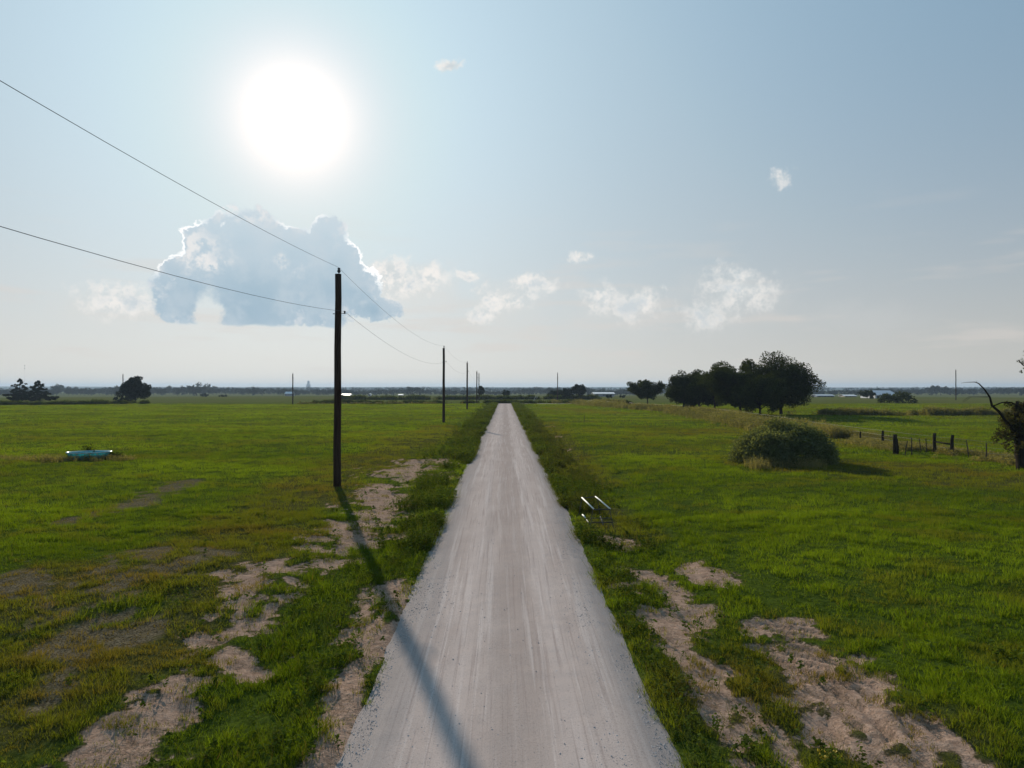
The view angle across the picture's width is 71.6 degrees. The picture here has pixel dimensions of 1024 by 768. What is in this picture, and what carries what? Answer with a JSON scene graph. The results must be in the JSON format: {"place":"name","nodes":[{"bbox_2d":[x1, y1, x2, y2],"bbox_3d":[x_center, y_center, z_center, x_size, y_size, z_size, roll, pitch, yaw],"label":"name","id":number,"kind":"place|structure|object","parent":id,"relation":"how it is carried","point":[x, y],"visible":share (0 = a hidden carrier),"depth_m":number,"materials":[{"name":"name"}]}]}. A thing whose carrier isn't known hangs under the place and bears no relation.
{"place":"outdoors","nodes":[
{"label":"outdoors","id":0,"kind":"place"},
{"bbox_2d":[335,404,683,767],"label":"gravel road","id":1,"kind":"structure","parent":0,"point":[478,678],"depth_m":11.92,"materials":[{"name":"grey gravel"}]},
{"bbox_2d":[0,386,1023,767],"bbox_3d":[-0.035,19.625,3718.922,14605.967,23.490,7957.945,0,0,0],"label":"ground","id":2,"kind":"structure","parent":0,"point":[940,736],"depth_m":15.05,"materials":[{"name":"green plant"}]},
{"bbox_2d":[2,378,36,400],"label":"cedar tree","id":3,"kind":"object","parent":2,"relation":"on","point":[16,395],"visible":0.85,"depth_m":229.64,"materials":[{"name":"green plant"}]},
{"bbox_2d":[21,380,59,401],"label":"cedar tree","id":4,"kind":"object","parent":2,"relation":"on","point":[38,395],"visible":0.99,"depth_m":230.04,"materials":[{"name":"green plant"}]},
{"bbox_2d":[50,386,62,394],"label":"tree","id":5,"kind":"object","parent":2,"relation":"on","point":[58,390],"visible":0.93,"depth_m":871.81,"materials":[{"name":"green plant"}]},
{"bbox_2d":[0,453,136,462],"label":"trough weeds","id":6,"kind":"object","parent":2,"relation":"on","point":[61,458],"visible":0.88,"depth_m":43.26,"materials":[{"name":"green plant"}]},
{"bbox_2d":[65,387,71,394],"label":"tree","id":7,"kind":"object","parent":2,"relation":"on","point":[68,389],"visible":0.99,"depth_m":883.13,"materials":[{"name":"green plant"}]},
{"bbox_2d":[0,399,149,404],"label":"field strip weeds","id":8,"kind":"object","parent":2,"relation":"on","point":[64,402],"visible":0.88,"depth_m":199.15,"materials":[{"name":"green plant"}]},
{"bbox_2d":[79,388,89,394],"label":"tree","id":9,"kind":"object","parent":2,"relation":"on","point":[85,390],"visible":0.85,"depth_m":868.66,"materials":[{"name":"green plant"}]},
{"bbox_2d":[65,450,111,460],"bbox_3d":[-26.287,4.440,44.126,2.753,0.494,1.697,-1,0,0],"label":"water trough","id":10,"kind":"object","parent":2,"relation":"on","point":[102,453],"visible":0.81,"depth_m":43.62,"materials":[{"name":"teal plastic"}]},
{"bbox_2d":[82,443,95,451],"bbox_3d":[-26.826,4.246,45.193,1.240,0.926,0.821,0,0,0],"label":"weed clump","id":11,"kind":"object","parent":2,"relation":"on","point":[88,448],"visible":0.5,"depth_m":45.20,"materials":[{"name":"green plant"}]},
{"bbox_2d":[86,388,95,395],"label":"tree","id":12,"kind":"object","parent":2,"relation":"on","point":[91,391],"visible":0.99,"depth_m":848.45,"materials":[{"name":"green plant"}]},
{"bbox_2d":[100,387,111,394],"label":"tree","id":13,"kind":"object","parent":2,"relation":"on","point":[103,390],"visible":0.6,"depth_m":900.71,"materials":[{"name":"green plant"}]},
{"bbox_2d":[105,452,123,459],"bbox_3d":[-24.698,4.467,44.018,0.991,0.505,1.060,0,0,28],"label":"weed clump","id":14,"kind":"object","parent":2,"relation":"on","point":[113,453],"visible":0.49,"depth_m":44.02,"materials":[{"name":"green plant"}]},
{"bbox_2d":[113,395,127,402],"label":"shrub","id":15,"kind":"object","parent":2,"relation":"on","point":[121,398],"visible":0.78,"depth_m":213.72,"materials":[{"name":"green plant"}]},
{"bbox_2d":[115,375,151,401],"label":"lone tree","id":16,"kind":"object","parent":2,"relation":"on","point":[135,388],"visible":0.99,"depth_m":220.00,"materials":[{"name":"green plant"}]},
{"bbox_2d":[150,387,157,394],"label":"tree","id":17,"kind":"object","parent":2,"relation":"on","point":[152,391],"visible":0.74,"depth_m":894.65,"materials":[{"name":"green plant"}]},
{"bbox_2d":[155,388,167,395],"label":"tree","id":18,"kind":"object","parent":2,"relation":"on","point":[159,391],"visible":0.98,"depth_m":846.66,"materials":[{"name":"green plant"}]},
{"bbox_2d":[173,388,180,395],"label":"tree","id":19,"kind":"object","parent":2,"relation":"on","point":[178,390],"visible":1,"depth_m":842.06,"materials":[{"name":"green plant"}]},
{"bbox_2d":[180,385,190,393],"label":"tree","id":20,"kind":"object","parent":2,"relation":"on","point":[182,389],"visible":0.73,"depth_m":894.97,"materials":[{"name":"green plant"}]},
{"bbox_2d":[188,382,205,395],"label":"tree","id":21,"kind":"object","parent":2,"relation":"on","point":[198,390],"visible":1,"depth_m":838.80,"materials":[{"name":"green plant"}]},
{"bbox_2d":[202,387,214,393],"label":"tree","id":22,"kind":"object","parent":2,"relation":"on","point":[209,391],"visible":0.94,"depth_m":897.65,"materials":[{"name":"green plant"}]},
{"bbox_2d":[205,386,220,394],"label":"tree","id":23,"kind":"object","parent":2,"relation":"on","point":[217,389],"visible":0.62,"depth_m":969.60,"materials":[{"name":"green plant"}]},
{"bbox_2d":[230,387,238,393],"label":"tree","id":24,"kind":"object","parent":2,"relation":"on","point":[235,390],"visible":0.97,"depth_m":978.92,"materials":[{"name":"green plant"}]},
{"bbox_2d":[248,387,259,395],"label":"tree","id":25,"kind":"object","parent":2,"relation":"on","point":[252,390],"visible":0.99,"depth_m":860.04,"materials":[{"name":"green plant"}]},
{"bbox_2d":[278,388,288,393],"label":"tree","id":26,"kind":"object","parent":2,"relation":"on","point":[283,391],"visible":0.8,"depth_m":839.40,"materials":[{"name":"green plant"}]},
{"bbox_2d":[284,392,294,395],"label":"farm house","id":27,"kind":"structure","parent":2,"relation":"on","point":[288,393],"depth_m":700.07,"materials":[{"name":"grey metal"}]},
{"bbox_2d":[292,374,292,403],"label":"utility pole","id":28,"kind":"object","parent":2,"relation":"on","point":[292,388],"visible":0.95,"depth_m":206.38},
{"bbox_2d":[315,389,327,394],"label":"tree","id":29,"kind":"object","parent":2,"relation":"on","point":[318,391],"visible":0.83,"depth_m":882.66,"materials":[{"name":"green plant"}]},
{"bbox_2d":[333,268,345,486],"bbox_3d":[-8.120,-0.037,33.270,0.573,10.852,0.376,0,0,23],"label":"utility pole","id":30,"kind":"object","parent":2,"relation":"on","point":[337,408],"visible":0.94,"depth_m":33.17,"materials":[{"name":"brown wood"}]},
{"bbox_2d":[0,226,463,373],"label":"overhead wire","id":31,"kind":"object","parent":30,"relation":"attached to","point":[173,275],"visible":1,"depth_m":15.18,"materials":[{"name":"black metal"}]},
{"bbox_2d":[296,401,462,403],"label":"pasture line weeds","id":32,"kind":"object","parent":2,"relation":"on","point":[399,402],"visible":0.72,"depth_m":204.87,"materials":[{"name":"green plant"}]},
{"bbox_2d":[379,389,387,394],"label":"tree","id":33,"kind":"object","parent":2,"relation":"on","point":[384,391],"visible":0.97,"depth_m":888.68,"materials":[{"name":"green plant"}]},
{"bbox_2d":[405,386,420,393],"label":"tree","id":34,"kind":"object","parent":2,"relation":"on","point":[412,391],"visible":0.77,"depth_m":865.73,"materials":[{"name":"green plant"}]},
{"bbox_2d":[311,399,571,403],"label":"hedge weeds","id":35,"kind":"object","parent":2,"relation":"on","point":[440,401],"visible":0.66,"depth_m":213.16,"materials":[{"name":"green plant"}]},
{"bbox_2d":[442,348,444,421],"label":"utility pole","id":36,"kind":"object","parent":2,"relation":"on","point":[443,399],"visible":0.95,"depth_m":93.47,"materials":[{"name":"wood"}]},
{"bbox_2d":[0,80,470,367],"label":"overhead wire","id":37,"kind":"object","parent":36,"relation":"attached to","point":[176,182],"visible":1,"depth_m":15.83,"materials":[{"name":"black metal"}]},
{"bbox_2d":[466,361,467,408],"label":"utility pole","id":38,"kind":"object","parent":2,"relation":"on","point":[467,386],"visible":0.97,"depth_m":149.88,"materials":[{"name":"wood"}]},
{"bbox_2d":[341,394,601,399],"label":"bank weeds","id":39,"kind":"object","parent":2,"relation":"on","point":[447,397],"visible":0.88,"depth_m":282.65,"materials":[{"name":"green plant"}]},
{"bbox_2d":[476,372,476,402],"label":"utility pole","id":40,"kind":"object","parent":2,"relation":"on","point":[476,387],"visible":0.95,"depth_m":205.87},
{"bbox_2d":[477,386,484,394],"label":"tree","id":41,"kind":"object","parent":2,"relation":"on","point":[481,389],"visible":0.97,"depth_m":334.92,"materials":[{"name":"green plant"}]},
{"bbox_2d":[101,402,887,767],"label":"verge weeds","id":42,"kind":"object","parent":2,"relation":"on","point":[467,442],"visible":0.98,"depth_m":16.98,"materials":[{"name":"green plant"}]},
{"bbox_2d":[502,390,509,395],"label":"tree","id":43,"kind":"object","parent":2,"relation":"on","point":[506,392],"visible":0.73,"depth_m":315.02,"materials":[{"name":"green plant"}]},
{"bbox_2d":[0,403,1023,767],"bbox_3d":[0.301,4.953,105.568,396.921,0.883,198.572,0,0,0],"label":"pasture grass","id":44,"kind":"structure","parent":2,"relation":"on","point":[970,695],"depth_m":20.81,"materials":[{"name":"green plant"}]},
{"bbox_2d":[0,464,1023,767],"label":"scattered weeds","id":45,"kind":"object","parent":2,"relation":"on","point":[198,708],"visible":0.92,"depth_m":12.96,"materials":[{"name":"green plant"}]},
{"bbox_2d":[0,386,1023,392],"bbox_3d":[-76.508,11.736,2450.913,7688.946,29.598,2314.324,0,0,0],"label":"woods","id":46,"kind":"object","parent":2,"relation":"on","point":[519,388],"visible":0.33,"depth_m":1751.42,"materials":[{"name":"green plant"}]},
{"bbox_2d":[547,389,561,395],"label":"tree","id":47,"kind":"object","parent":2,"relation":"on","point":[553,393],"visible":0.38,"depth_m":297.88,"materials":[{"name":"green plant"}]},
{"bbox_2d":[560,388,573,396],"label":"tree","id":48,"kind":"object","parent":2,"relation":"on","point":[565,391],"visible":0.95,"depth_m":284.65,"materials":[{"name":"green plant"}]},
{"bbox_2d":[571,384,585,396],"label":"tree","id":49,"kind":"object","parent":2,"relation":"on","point":[577,389],"visible":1,"depth_m":283.90,"materials":[{"name":"green plant"}]},
{"bbox_2d":[551,398,625,402],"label":"roadside tall weeds","id":50,"kind":"object","parent":2,"relation":"on","point":[577,400],"visible":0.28,"depth_m":210.21,"materials":[{"name":"green plant"}]},
{"bbox_2d":[585,388,594,394],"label":"tree","id":51,"kind":"object","parent":2,"relation":"on","point":[589,392],"visible":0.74,"depth_m":868.15,"materials":[{"name":"green plant"}]},
{"bbox_2d":[579,496,613,527],"bbox_3d":[2.863,4.378,24.329,0.808,0.696,2.526,0,0,-4],"label":"pipe rack","id":52,"kind":"object","parent":2,"relation":"on","point":[602,522],"visible":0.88,"depth_m":23.48,"materials":[{"name":"grey metal"}]},
{"bbox_2d":[591,392,614,396],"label":"long barn","id":53,"kind":"structure","parent":2,"relation":"on","point":[601,394],"depth_m":420.39,"materials":[{"name":"grey metal"}]},
{"bbox_2d":[626,379,665,402],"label":"oak tree","id":54,"kind":"object","parent":2,"relation":"on","point":[646,388],"visible":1,"depth_m":174.59,"materials":[{"name":"green plant"}]},
{"bbox_2d":[664,369,700,406],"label":"oak tree","id":55,"kind":"object","parent":2,"relation":"on","point":[672,393],"visible":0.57,"depth_m":135.51,"materials":[{"name":"green plant"}]},
{"bbox_2d":[678,377,712,406],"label":"oak tree","id":56,"kind":"object","parent":2,"relation":"on","point":[689,400],"visible":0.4,"depth_m":132.23,"materials":[{"name":"green plant"}]},
{"bbox_2d":[566,399,843,430],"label":"field edge weeds","id":57,"kind":"object","parent":2,"relation":"on","point":[748,421],"visible":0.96,"depth_m":106.26,"materials":[{"name":"green plant"}]},
{"bbox_2d":[686,362,736,406],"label":"oak tree","id":58,"kind":"object","parent":2,"relation":"on","point":[702,391],"visible":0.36,"depth_m":129.55,"materials":[{"name":"green plant"}]},
{"bbox_2d":[699,358,779,411],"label":"oak tree","id":59,"kind":"object","parent":2,"relation":"on","point":[725,376],"visible":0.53,"depth_m":118.98,"materials":[{"name":"green plant"}]},
{"bbox_2d":[729,373,789,415],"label":"oak tree","id":60,"kind":"object","parent":2,"relation":"on","point":[753,394],"visible":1,"depth_m":113.39,"materials":[{"name":"green plant"}]},
{"bbox_2d":[724,414,842,465],"bbox_3d":[16.392,3.368,43.127,6.801,3.112,6.105,0,0,0],"label":"bush","id":61,"kind":"object","parent":2,"relation":"on","point":[784,440],"visible":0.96,"depth_m":41.46,"materials":[{"name":"green plant"}]},
{"bbox_2d":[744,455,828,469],"bbox_3d":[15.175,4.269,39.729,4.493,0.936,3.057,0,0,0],"label":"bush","id":62,"kind":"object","parent":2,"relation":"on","point":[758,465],"visible":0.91,"depth_m":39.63,"materials":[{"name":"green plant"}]},
{"bbox_2d":[752,350,826,413],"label":"oak tree","id":63,"kind":"object","parent":2,"relation":"on","point":[800,379],"visible":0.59,"depth_m":119.58,"materials":[{"name":"green plant"}]},
{"bbox_2d":[811,394,834,396],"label":"farm shed","id":64,"kind":"structure","parent":2,"relation":"on","point":[823,395],"depth_m":429.96,"materials":[{"name":"white metal"}]},
{"bbox_2d":[817,745,850,767],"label":"flowering weed","id":65,"kind":"object","parent":2,"relation":"on","point":[826,759],"visible":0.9,"depth_m":8.47,"materials":[{"name":"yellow plant"}]},
{"bbox_2d":[838,395,856,396],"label":"farm shed","id":66,"kind":"structure","parent":2,"relation":"on","point":[847,395],"depth_m":430.65,"materials":[{"name":"beige metal"}]},
{"bbox_2d":[857,390,876,398],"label":"tree","id":67,"kind":"object","parent":2,"relation":"on","point":[870,394],"visible":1,"depth_m":321.91,"materials":[{"name":"green plant"}]},
{"bbox_2d":[860,390,894,397],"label":"gabled barn","id":68,"kind":"structure","parent":2,"relation":"on","point":[879,392],"depth_m":333.60,"materials":[{"name":"white metal"}]},
{"bbox_2d":[893,434,896,453],"bbox_3d":[26.268,4.331,48.676,0.291,1.754,0.275,0,0,0],"label":"fence post","id":69,"kind":"object","parent":2,"relation":"on","point":[895,443],"visible":0.81,"depth_m":48.57,"materials":[{"name":"brown wood"}]},
{"bbox_2d":[590,400,1005,443],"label":"fence wire","id":70,"kind":"object","parent":69,"relation":"attached to","point":[873,429],"visible":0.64,"depth_m":55.17,"materials":[{"name":"grey metal"}]},
{"bbox_2d":[877,391,918,402],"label":"dark mound bush","id":71,"kind":"object","parent":2,"relation":"on","point":[898,397],"visible":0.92,"depth_m":213.00,"materials":[{"name":"green plant"}]},
{"bbox_2d":[786,405,1012,415],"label":"weed ridge","id":72,"kind":"structure","parent":2,"relation":"on","point":[948,411],"depth_m":116.66,"materials":[{"name":"green plant"}]},
{"bbox_2d":[793,420,1015,466],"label":"fence line weeds","id":73,"kind":"object","parent":2,"relation":"on","point":[851,435],"visible":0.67,"depth_m":52.37,"materials":[{"name":"green plant"}]},
{"bbox_2d":[914,389,922,394],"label":"tree","id":74,"kind":"object","parent":2,"relation":"on","point":[917,391],"visible":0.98,"depth_m":905.58,"materials":[{"name":"green plant"}]},
{"bbox_2d":[933,433,935,451],"bbox_3d":[29.452,4.292,49.483,0.228,1.739,0.234,0,0,0],"label":"fence post","id":75,"kind":"object","parent":2,"relation":"on","point":[934,440],"visible":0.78,"depth_m":49.40,"materials":[{"name":"brown wood"}]},
{"bbox_2d":[928,385,941,394],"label":"tree","id":76,"kind":"object","parent":2,"relation":"on","point":[935,389],"visible":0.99,"depth_m":880.25,"materials":[{"name":"green plant"}]},
{"bbox_2d":[934,385,950,394],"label":"tree","id":77,"kind":"object","parent":2,"relation":"on","point":[944,390],"visible":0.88,"depth_m":879.43,"materials":[{"name":"green plant"}]},
{"bbox_2d":[950,435,953,451],"bbox_3d":[29.689,4.283,47.897,0.283,1.698,0.235,0,0,0],"label":"fence post","id":78,"kind":"object","parent":2,"relation":"on","point":[952,442],"visible":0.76,"depth_m":47.82,"materials":[{"name":"brown wood"}]},
{"bbox_2d":[950,389,959,395],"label":"tree","id":79,"kind":"object","parent":2,"relation":"on","point":[957,391],"visible":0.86,"depth_m":851.86,"materials":[{"name":"green plant"}]},
{"bbox_2d":[955,370,955,399],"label":"utility pole","id":80,"kind":"object","parent":2,"relation":"on","point":[955,384],"visible":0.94,"depth_m":266.18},
{"bbox_2d":[968,388,977,395],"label":"tree","id":81,"kind":"object","parent":2,"relation":"on","point":[971,391],"visible":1,"depth_m":857.16,"materials":[{"name":"green plant"}]},
{"bbox_2d":[963,351,1023,469],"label":"dying tree","id":82,"kind":"object","parent":2,"relation":"on","point":[1014,425],"visible":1,"depth_m":38.17,"materials":[{"name":"green plant"}]},
{"bbox_2d":[998,388,1009,394],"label":"tree","id":83,"kind":"object","parent":2,"relation":"on","point":[1004,390],"visible":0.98,"depth_m":890.75,"materials":[{"name":"green plant"}]},
{"bbox_2d":[1014,388,1023,395],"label":"tree","id":84,"kind":"object","parent":2,"relation":"on","point":[1021,390],"visible":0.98,"depth_m":846.27,"materials":[{"name":"green plant"}]},
{"bbox_2d":[0,0,1023,386],"label":"sky","id":85,"kind":"structure","parent":0,"point":[590,193],"materials":[{"name":"blue"}]},
{"bbox_2d":[498,403,569,403],"bbox_3d":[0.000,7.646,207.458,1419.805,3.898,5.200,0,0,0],"label":"crossing road","id":86,"kind":"structure","parent":0,"point":[535,403],"depth_m":207.42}
]}

